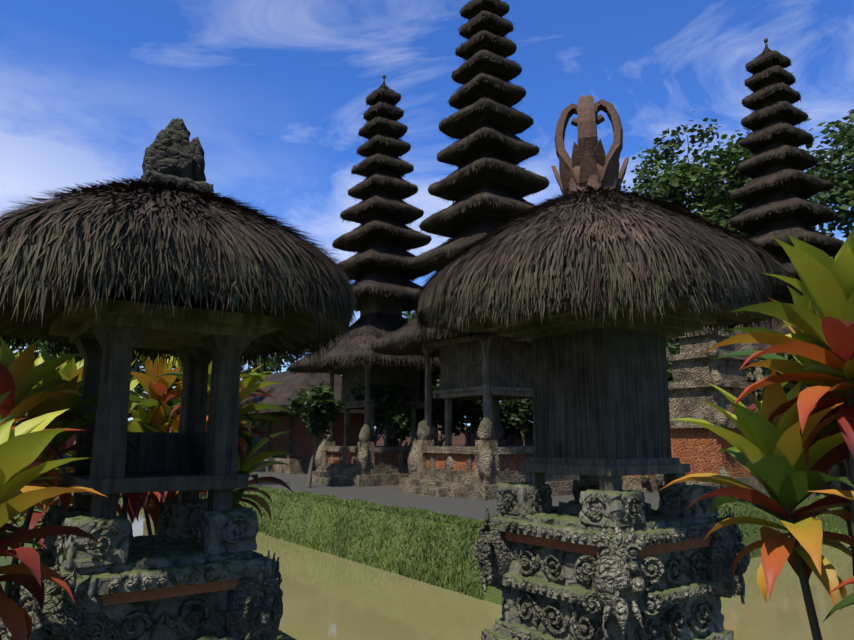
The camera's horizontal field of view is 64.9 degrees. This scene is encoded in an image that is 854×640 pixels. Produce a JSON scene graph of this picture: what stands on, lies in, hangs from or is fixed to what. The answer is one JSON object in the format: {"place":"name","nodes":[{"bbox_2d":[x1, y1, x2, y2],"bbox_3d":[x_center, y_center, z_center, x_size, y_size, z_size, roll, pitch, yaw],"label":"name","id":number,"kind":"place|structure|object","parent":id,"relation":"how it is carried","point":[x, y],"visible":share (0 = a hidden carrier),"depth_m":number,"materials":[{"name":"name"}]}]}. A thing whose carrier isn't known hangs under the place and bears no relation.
{"place":"outdoors","nodes":[
{"label":"outdoors","id":0,"kind":"place"},
{"bbox_2d":[0,176,364,378],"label":"thatched roof","id":1,"kind":"structure","parent":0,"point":[157,242],"depth_m":3.19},
{"bbox_2d":[141,118,213,192],"bbox_3d":[-1.525,-0.966,4.060,0.380,0.539,0.390,7,-12,-35],"label":"stone roof finial","id":2,"kind":"object","parent":1,"relation":"on","point":[173,153],"visible":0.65,"depth_m":3.92,"materials":[{"name":"grey stone"}]},
{"bbox_2d":[249,413,292,458],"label":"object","id":3,"kind":"object","parent":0,"point":[265,425],"visible":0.29,"depth_m":35.00,"materials":[{"name":"wood"}]},
{"bbox_2d":[252,414,364,457],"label":"wall","id":4,"kind":"structure","parent":0,"point":[303,443],"depth_m":34.89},
{"bbox_2d":[0,488,848,639],"bbox_3d":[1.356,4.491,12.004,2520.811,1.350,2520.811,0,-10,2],"label":"ground","id":5,"kind":"structure","parent":0,"point":[493,594],"depth_m":15.56,"materials":[{"name":"green plant"}]},
{"bbox_2d":[0,346,68,425],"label":"cordyline","id":6,"kind":"object","parent":5,"relation":"on","point":[38,360],"visible":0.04,"depth_m":6.13,"materials":[{"name":"yellow plant"}]},
{"bbox_2d":[0,390,106,639],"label":"cordyline","id":7,"kind":"object","parent":5,"relation":"on","point":[23,445],"visible":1,"depth_m":2.07,"materials":[{"name":"green plant"}]},
{"bbox_2d":[0,336,139,639],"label":"cordyline","id":8,"kind":"object","parent":5,"relation":"on","point":[21,377],"visible":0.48,"depth_m":3.51,"materials":[{"name":"multicoloured plant"}]},
{"bbox_2d":[22,342,145,392],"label":"tree","id":9,"kind":"object","parent":5,"relation":"on","point":[139,388],"depth_m":59.95,"materials":[{"name":"green plant"}]},
{"bbox_2d":[5,350,294,548],"bbox_3d":[-2.377,1.383,5.761,2.665,2.606,1.955,0,-10,2],"label":"cordyline","id":10,"kind":"object","parent":5,"relation":"on","point":[160,401],"visible":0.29,"depth_m":5.63,"materials":[{"name":"green plant"}]},
{"bbox_2d":[35,498,272,639],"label":"carved stone pedestal","id":11,"kind":"object","parent":5,"relation":"on","point":[173,549],"visible":0.69,"depth_m":3.37,"materials":[{"name":"grey stone"}]},
{"bbox_2d":[0,506,282,639],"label":"stone carvings","id":12,"kind":"object","parent":11,"relation":"attached to","point":[254,609],"visible":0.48,"depth_m":3.24,"materials":[{"name":"grey stone"}]},
{"bbox_2d":[61,471,247,517],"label":"shrine platform","id":13,"kind":"structure","parent":11,"relation":"on","point":[188,486],"depth_m":3.47,"materials":[{"name":"grey wood"}]},
{"bbox_2d":[72,324,253,478],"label":"shrine posts","id":14,"kind":"object","parent":13,"relation":"on","point":[108,452],"visible":0.94,"depth_m":3.72,"materials":[{"name":"grey wood"}]},
{"bbox_2d":[49,295,283,349],"bbox_3d":[-1.527,0.063,3.882,1.040,0.110,1.040,7,-12,-35],"label":"roof base","id":15,"kind":"object","parent":14,"relation":"on","point":[179,328],"visible":0.75,"depth_m":3.55,"materials":[{"name":"brown wood"}]},
{"bbox_2d":[100,579,238,605],"bbox_3d":[-1.527,1.388,3.648,0.924,0.060,0.924,7,-12,-35],"label":"brick strip","id":16,"kind":"object","parent":11,"relation":"attached to","point":[150,594],"visible":0.07,"depth_m":3.27,"materials":[{"name":"brown brick"}]},
{"bbox_2d":[131,359,257,386],"bbox_3d":[-13.091,2.204,33.964,8.858,10.827,8.991,0,-10,2],"label":"tree","id":17,"kind":"object","parent":5,"relation":"on","point":[140,385],"visible":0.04,"depth_m":34.63,"materials":[{"name":"plant"}]},
{"bbox_2d":[234,485,847,599],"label":"bank grass tufts","id":18,"kind":"object","parent":5,"relation":"on","point":[421,514],"visible":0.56,"depth_m":15.10,"materials":[{"name":"green plant"}]},
{"bbox_2d":[481,479,733,639],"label":"stone pedestal","id":19,"kind":"object","parent":5,"relation":"on","point":[572,516],"visible":0.5,"depth_m":4.75,"materials":[{"name":"grey stone"}]},
{"bbox_2d":[520,457,689,490],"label":"shrine platform","id":20,"kind":"structure","parent":19,"relation":"on","point":[607,474],"depth_m":4.88,"materials":[{"name":"grey wood"}]},
{"bbox_2d":[532,328,671,458],"bbox_3d":[1.358,0.603,5.274,0.734,0.930,0.734,7,-12,-35],"label":"shrine chamber","id":21,"kind":"object","parent":20,"relation":"on","point":[600,393],"visible":1,"depth_m":5.00,"materials":[{"name":"grey wood"}]},
{"bbox_2d":[484,297,716,341],"bbox_3d":[1.358,0.071,5.367,1.280,0.150,1.280,7,-12,-35],"label":"roof underside","id":22,"kind":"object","parent":21,"relation":"on","point":[672,323],"depth_m":4.98,"materials":[{"name":"brown wood"}]},
{"bbox_2d":[406,182,799,353],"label":"thatched roof","id":23,"kind":"structure","parent":22,"relation":"on","point":[597,245],"depth_m":4.45,"materials":[{"name":"brown wicker"}]},
{"bbox_2d":[551,95,628,194],"bbox_3d":[1.358,-1.416,5.630,0.640,0.950,0.640,-3,-10,16],"label":"roof finial","id":24,"kind":"object","parent":23,"relation":"on","point":[590,163],"visible":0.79,"depth_m":5.43,"materials":[{"name":"brown stone"}]},
{"bbox_2d":[505,531,710,556],"bbox_3d":[1.358,1.635,5.092,1.184,0.075,1.184,7,-12,-35],"label":"brick band","id":25,"kind":"object","parent":19,"relation":"attached to","point":[591,550],"visible":0.14,"depth_m":4.67,"materials":[{"name":"red brick"}]},
{"bbox_2d":[473,484,749,639],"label":"stone carvings","id":26,"kind":"object","parent":19,"relation":"attached to","point":[619,573],"visible":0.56,"depth_m":4.59,"materials":[{"name":"grey stone"}]},
{"bbox_2d":[620,193,744,349],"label":"tree","id":27,"kind":"object","parent":5,"relation":"on","point":[718,218],"depth_m":40.24,"materials":[{"name":"green plant"}]},
{"bbox_2d":[622,111,833,234],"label":"tree","id":28,"kind":"object","parent":5,"relation":"on","point":[668,184],"depth_m":43.53,"materials":[{"name":"green plant"}]},
{"bbox_2d":[660,228,853,639],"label":"cordyline","id":29,"kind":"object","parent":5,"relation":"on","point":[785,455],"visible":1,"depth_m":2.56,"materials":[{"name":"green plant"}]},
{"bbox_2d":[0,0,853,427],"label":"sky","id":30,"kind":"structure","parent":0,"point":[273,93],"materials":[{"name":"blue"}]},
{"bbox_2d":[54,492,853,639],"bbox_3d":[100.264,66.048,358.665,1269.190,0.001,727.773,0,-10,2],"label":"moat water","id":31,"kind":"structure","parent":0,"point":[326,596],"depth_m":11.29,"materials":[{"name":"green liquid"}]},
{"bbox_2d":[248,471,659,519],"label":"court paving","id":32,"kind":"structure","parent":0,"point":[393,495],"depth_m":19.20,"materials":[{"name":"stone"}]},
{"bbox_2d":[5,340,143,371],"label":"tree","id":33,"kind":"object","parent":32,"relation":"on","point":[15,353],"depth_m":40.33,"materials":[{"name":"green plant"}]},
{"bbox_2d":[4,338,174,468],"bbox_3d":[-14.068,2.447,27.888,7.728,8.261,7.668,0,-10,2],"label":"tree","id":34,"kind":"object","parent":32,"relation":"on","point":[45,351],"depth_m":25.86,"materials":[{"name":"green plant"}]},
{"bbox_2d":[131,351,176,409],"bbox_3d":[-9.906,2.071,23.011,5.694,7.300,4.432,0,-10,2],"label":"tree","id":35,"kind":"object","parent":32,"relation":"on","point":[175,383],"depth_m":23.29,"materials":[{"name":"green plant"}]},
{"bbox_2d":[241,351,298,378],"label":"tree","id":36,"kind":"object","parent":32,"relation":"on","point":[260,370],"depth_m":68.83,"materials":[{"name":"green plant"}]},
{"bbox_2d":[249,455,315,473],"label":"stone wall","id":37,"kind":"structure","parent":32,"relation":"on","point":[299,465],"depth_m":32.44,"materials":[{"name":"grey stone"}]},
{"bbox_2d":[257,333,340,373],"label":"tree","id":38,"kind":"object","parent":32,"relation":"on","point":[268,365],"depth_m":64.58,"materials":[{"name":"green plant"}]},
{"bbox_2d":[287,382,346,487],"bbox_3d":[-3.993,4.037,23.550,2.337,3.591,2.959,0,-10,2],"label":"tree","id":39,"kind":"object","parent":32,"relation":"on","point":[324,406],"depth_m":22.99,"materials":[{"name":"green plant"}]},
{"bbox_2d":[241,370,397,415],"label":"thatch roof","id":40,"kind":"structure","parent":32,"relation":"on","point":[287,388],"depth_m":34.55,"materials":[{"name":"brown plant"}]},
{"bbox_2d":[287,312,439,378],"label":"thatched roof","id":41,"kind":"structure","parent":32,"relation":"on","point":[369,331],"depth_m":25.34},
{"bbox_2d":[360,75,401,316],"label":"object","id":42,"kind":"object","parent":41,"relation":"on","point":[382,304],"visible":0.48,"depth_m":27.20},
{"bbox_2d":[339,188,423,226],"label":"thatched roof tier","id":43,"kind":"object","parent":42,"relation":"attached to","point":[386,200],"visible":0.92,"depth_m":27.64,"materials":[{"name":"brown wicker"}]},
{"bbox_2d":[351,147,414,178],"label":"thatched roof tier","id":44,"kind":"object","parent":42,"relation":"on","point":[384,157],"visible":0.88,"depth_m":28.09,"materials":[{"name":"brown wicker"}]},
{"bbox_2d":[348,167,418,199],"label":"thatched roof tier","id":45,"kind":"object","parent":42,"relation":"on","point":[391,178],"visible":0.85,"depth_m":27.87,"materials":[{"name":"brown wicker"}]},
{"bbox_2d":[356,129,410,157],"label":"thatched roof tier","id":46,"kind":"object","parent":42,"relation":"on","point":[400,147],"visible":0.79,"depth_m":28.31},
{"bbox_2d":[358,112,408,139],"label":"thatched roof tier","id":47,"kind":"object","parent":46,"relation":"on","point":[369,128],"visible":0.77,"depth_m":28.45,"materials":[{"name":"brown wicker"}]},
{"bbox_2d":[363,98,403,122],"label":"thatched roof tier","id":48,"kind":"object","parent":42,"relation":"on","point":[371,112],"visible":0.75,"depth_m":28.66,"materials":[{"name":"brown wicker"}]},
{"bbox_2d":[365,83,400,106],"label":"thatched roof tier","id":49,"kind":"object","parent":48,"relation":"on","point":[371,99],"visible":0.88,"depth_m":28.79,"materials":[{"name":"brown wicker"}]},
{"bbox_2d":[351,266,420,314],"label":"thatched roof tier","id":50,"kind":"object","parent":41,"relation":"on","point":[389,282],"visible":0.56,"depth_m":26.58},
{"bbox_2d":[339,238,431,282],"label":"thatched roof tier","id":51,"kind":"object","parent":50,"relation":"on","point":[384,251],"visible":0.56,"depth_m":26.99,"materials":[{"name":"brown wicker"}]},
{"bbox_2d":[332,211,433,253],"bbox_3d":[-1.903,-3.630,27.953,3.461,1.453,3.396,6,-13,-36],"label":"thatched roof tier","id":52,"kind":"object","parent":51,"relation":"on","point":[372,226],"visible":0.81,"depth_m":27.37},
{"bbox_2d":[312,424,441,486],"bbox_3d":[-2.024,5.198,26.290,4.512,2.218,4.128,7,-12,-35],"label":"stone base","id":53,"kind":"object","parent":32,"relation":"on","point":[364,462],"visible":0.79,"depth_m":24.68,"materials":[{"name":"grey stone"}]},
{"bbox_2d":[327,360,433,445],"bbox_3d":[-1.867,3.379,26.724,3.226,3.456,3.226,7,-12,-35],"label":"wooden frame","id":54,"kind":"object","parent":53,"relation":"on","point":[367,405],"visible":0.35,"depth_m":26.25,"materials":[{"name":"wood"}]},
{"bbox_2d":[341,364,419,401],"bbox_3d":[-1.867,2.457,26.886,2.266,1.680,2.266,7,-12,-35],"label":"shrine chamber","id":55,"kind":"object","parent":54,"relation":"on","point":[406,376],"visible":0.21,"depth_m":26.21,"materials":[{"name":"wood"}]},
{"bbox_2d":[349,379,410,446],"bbox_3d":[-1.789,4.087,25.786,2.418,4.251,2.763,0,-10,2],"label":"tree","id":56,"kind":"object","parent":32,"relation":"on","point":[396,397],"depth_m":25.24,"materials":[{"name":"green plant"}]},
{"bbox_2d":[384,413,410,445],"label":"tree","id":57,"kind":"object","parent":32,"relation":"on","point":[399,425],"depth_m":34.16,"materials":[{"name":"green plant"}]},
{"bbox_2d":[402,309,416,321],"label":"tree","id":58,"kind":"object","parent":32,"relation":"on","point":[410,317],"visible":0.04,"depth_m":58.00,"materials":[{"name":"green plant"}]},
{"bbox_2d":[399,370,456,439],"bbox_3d":[-0.072,4.332,27.671,2.710,4.438,2.171,0,-10,2],"label":"tree","id":59,"kind":"object","parent":32,"relation":"on","point":[438,408],"depth_m":27.63,"materials":[{"name":"green plant"}]},
{"bbox_2d":[419,401,464,443],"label":"tree","id":60,"kind":"object","parent":32,"relation":"on","point":[455,431],"depth_m":30.75,"materials":[{"name":"green plant"}]},
{"bbox_2d":[432,376,480,418],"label":"hedge tree","id":61,"kind":"object","parent":32,"relation":"on","point":[435,387],"depth_m":39.85,"materials":[{"name":"green plant"}]},
{"bbox_2d":[437,381,505,428],"bbox_3d":[2.083,4.480,29.817,3.270,4.871,2.846,0,-10,2],"label":"tree","id":62,"kind":"object","parent":32,"relation":"on","point":[503,402],"depth_m":29.73,"materials":[{"name":"green plant"}]},
{"bbox_2d":[452,399,504,445],"bbox_3d":[1.952,4.435,28.139,2.684,4.401,2.827,0,-10,2],"label":"tree","id":63,"kind":"object","parent":32,"relation":"on","point":[475,407],"depth_m":28.07,"materials":[{"name":"green plant"}]},
{"bbox_2d":[399,417,579,500],"bbox_3d":[1.918,4.263,21.251,4.700,2.311,4.300,7,-12,-35],"label":"stone shrine base","id":64,"kind":"object","parent":32,"relation":"on","point":[484,466],"visible":0.83,"depth_m":19.76,"materials":[{"name":"grey stone"}]},
{"bbox_2d":[422,332,535,445],"bbox_3d":[2.081,2.368,21.703,3.360,3.600,3.360,7,-12,-35],"label":"wooden frame","id":65,"kind":"object","parent":64,"relation":"on","point":[490,397],"visible":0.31,"depth_m":21.41,"materials":[{"name":"grey wood"}]},
{"bbox_2d":[371,316,495,361],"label":"thatched roof","id":66,"kind":"structure","parent":65,"relation":"on","point":[403,340],"depth_m":21.68,"materials":[{"name":"brown plant"}]},
{"bbox_2d":[406,215,508,271],"bbox_3d":[2.093,-2.429,22.525,4.344,1.732,4.367,7,-11,-35],"label":"thatched roof tier","id":67,"kind":"object","parent":66,"relation":"on","point":[468,232],"visible":0.42,"depth_m":21.89,"materials":[{"name":"brown wicker"}]},
{"bbox_2d":[416,179,534,237],"bbox_3d":[2.070,-3.748,22.721,3.898,1.598,3.874,7,-13,-35],"label":"thatched roof tier","id":68,"kind":"object","parent":66,"relation":"on","point":[489,197],"visible":0.58,"depth_m":21.96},
{"bbox_2d":[458,0,509,19],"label":"thatched roof tier","id":69,"kind":"object","parent":66,"relation":"attached to","point":[471,7],"visible":0.58,"depth_m":23.89,"materials":[{"name":"brown wicker"}]},
{"bbox_2d":[445,68,525,109],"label":"thatched roof tier","id":70,"kind":"object","parent":66,"relation":"on","point":[511,94],"visible":0.75,"depth_m":23.12,"materials":[{"name":"brown wicker"}]},
{"bbox_2d":[450,46,521,84],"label":"thatched roof tier","id":71,"kind":"object","parent":66,"relation":"on","point":[506,68],"visible":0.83,"depth_m":23.30,"materials":[{"name":"brown wicker"}]},
{"bbox_2d":[455,26,516,62],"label":"thatched roof tier","id":72,"kind":"object","parent":66,"relation":"on","point":[503,46],"visible":0.75,"depth_m":23.51,"materials":[{"name":"brown wicker"}]},
{"bbox_2d":[438,91,534,139],"bbox_3d":[2.087,-7.084,23.368,2.849,1.329,2.791,8,-12,-36],"label":"thatched roof tier","id":73,"kind":"object","parent":66,"relation":"attached to","point":[455,125],"visible":0.83,"depth_m":22.92,"materials":[{"name":"brown wicker"}]},
{"bbox_2d":[458,8,514,37],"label":"thatched roof tier","id":74,"kind":"object","parent":66,"relation":"on","point":[503,26],"visible":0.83,"depth_m":23.64,"materials":[{"name":"brown wicker"}]},
{"bbox_2d":[436,118,539,167],"bbox_3d":[2.058,-6.031,23.187,2.978,1.439,3.007,6,-11,-36],"label":"thatched roof tier","id":75,"kind":"object","parent":66,"relation":"on","point":[480,134],"visible":0.73,"depth_m":22.65,"materials":[{"name":"brown wicker"}]},
{"bbox_2d":[427,147,550,202],"bbox_3d":[2.098,-4.949,22.948,3.481,1.494,3.413,7,-13,-36],"label":"thatched roof tier","id":76,"kind":"object","parent":66,"relation":"on","point":[483,163],"visible":0.75,"depth_m":22.35,"materials":[{"name":"brown wicker"}]},
{"bbox_2d":[440,339,532,389],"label":"wooden wall panels","id":77,"kind":"object","parent":65,"relation":"in","point":[461,365],"visible":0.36,"depth_m":20.93,"materials":[{"name":"brown wood"}]},
{"bbox_2d":[499,400,528,445],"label":"tree","id":78,"kind":"object","parent":32,"relation":"on","point":[507,416],"depth_m":29.82,"materials":[{"name":"green plant"}]},
{"bbox_2d":[503,399,532,445],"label":"tree","id":79,"kind":"object","parent":32,"relation":"on","point":[525,408],"depth_m":29.19,"materials":[{"name":"green plant"}]},
{"bbox_2d":[374,424,848,494],"bbox_3d":[0.731,6.758,36.233,0.640,2.600,56.320,7,-12,-35],"label":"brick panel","id":80,"kind":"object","parent":32,"relation":"on","point":[460,440],"depth_m":31.80,"materials":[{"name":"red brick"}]},
{"bbox_2d":[621,474,657,492],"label":"stone block","id":81,"kind":"structure","parent":32,"relation":"on","point":[645,483],"depth_m":21.21,"materials":[{"name":"stone"}]},
{"bbox_2d":[667,344,679,381],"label":"hedge tree","id":82,"kind":"object","parent":32,"relation":"on","point":[669,366],"visible":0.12,"depth_m":26.52,"materials":[{"name":"green plant"}]},
{"bbox_2d":[735,343,775,400],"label":"gate pier","id":83,"kind":"structure","parent":32,"relation":"on","point":[757,370],"depth_m":21.59,"materials":[{"name":"stone"}]},
{"bbox_2d":[745,364,765,381],"bbox_3d":[9.639,3.366,21.885,2.772,4.340,3.026,0,-10,2],"label":"shrub","id":84,"kind":"object","parent":32,"relation":"on","point":[752,369],"depth_m":21.58,"materials":[{"name":"green plant"}]},
{"bbox_2d":[731,303,792,355],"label":"meru lower roof","id":85,"kind":"structure","parent":32,"relation":"on","point":[786,330],"depth_m":24.11,"materials":[{"name":"black wicker"}]},
{"bbox_2d":[760,38,802,298],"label":"meru tower necks","id":86,"kind":"object","parent":85,"relation":"on","point":[770,61],"visible":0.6,"depth_m":26.39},
{"bbox_2d":[744,63,795,91],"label":"thatched roof tier","id":87,"kind":"object","parent":86,"relation":"attached to","point":[753,82],"visible":0.79,"depth_m":26.86,"materials":[{"name":"brown wicker"}]},
{"bbox_2d":[745,46,794,74],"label":"thatched roof tier","id":88,"kind":"object","parent":86,"relation":"attached to","point":[753,67],"visible":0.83,"depth_m":27.02,"materials":[{"name":"brown wicker"}]},
{"bbox_2d":[741,78,801,111],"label":"thatched roof tier","id":89,"kind":"object","parent":86,"relation":"attached to","point":[768,88],"visible":0.85,"depth_m":26.70,"materials":[{"name":"brown wicker"}]},
{"bbox_2d":[741,97,808,131],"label":"thatched roof tier","id":90,"kind":"object","parent":86,"relation":"attached to","point":[790,113],"visible":0.75,"depth_m":26.54,"materials":[{"name":"brown wicker"}]},
{"bbox_2d":[735,138,818,178],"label":"thatched roof tier","id":91,"kind":"object","parent":86,"relation":"attached to","point":[776,149],"visible":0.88,"depth_m":26.15,"materials":[{"name":"brown wicker"}]},
{"bbox_2d":[739,116,814,153],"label":"thatched roof tier","id":92,"kind":"object","parent":86,"relation":"attached to","point":[774,127],"visible":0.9,"depth_m":26.32,"materials":[{"name":"brown wicker"}]},
{"bbox_2d":[730,161,834,207],"bbox_3d":[13.846,-5.384,26.379,3.085,1.370,3.208,6,-12,-34],"label":"thatched roof tier","id":93,"kind":"object","parent":86,"relation":"attached to","point":[748,194],"visible":0.88,"depth_m":25.90,"materials":[{"name":"brown wicker"}]},
{"bbox_2d":[728,186,838,235],"bbox_3d":[13.803,-4.261,26.175,3.208,1.499,3.339,7,-13,-36],"label":"thatched roof tier","id":94,"kind":"object","parent":86,"relation":"attached to","point":[778,202],"visible":0.77,"depth_m":25.62,"materials":[{"name":"brown wicker"}]},
{"bbox_2d":[770,246,798,277],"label":"meru tier","id":95,"kind":"object","parent":86,"relation":"attached to","point":[782,253],"visible":0.1,"depth_m":24.79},
{"bbox_2d":[748,215,843,258],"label":"thatched roof tier","id":96,"kind":"object","parent":95,"relation":"on","point":[782,228],"visible":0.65,"depth_m":25.07,"materials":[{"name":"brown wicker"}]},
{"bbox_2d":[704,109,853,258],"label":"tree","id":97,"kind":"object","parent":32,"relation":"on","point":[842,178],"depth_m":37.74,"materials":[{"name":"green plant"}]},
{"bbox_2d":[464,4,512,223],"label":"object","id":98,"kind":"object","parent":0,"point":[486,66],"depth_m":23.16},
{"bbox_2d":[655,324,769,496],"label":"gate pier","id":99,"kind":"structure","parent":0,"point":[697,448],"depth_m":19.36,"materials":[{"name":"stone"}]},
{"bbox_2d":[766,353,853,498],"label":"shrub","id":100,"kind":"object","parent":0,"point":[788,356],"depth_m":19.07,"materials":[{"name":"plant"}]}
]}

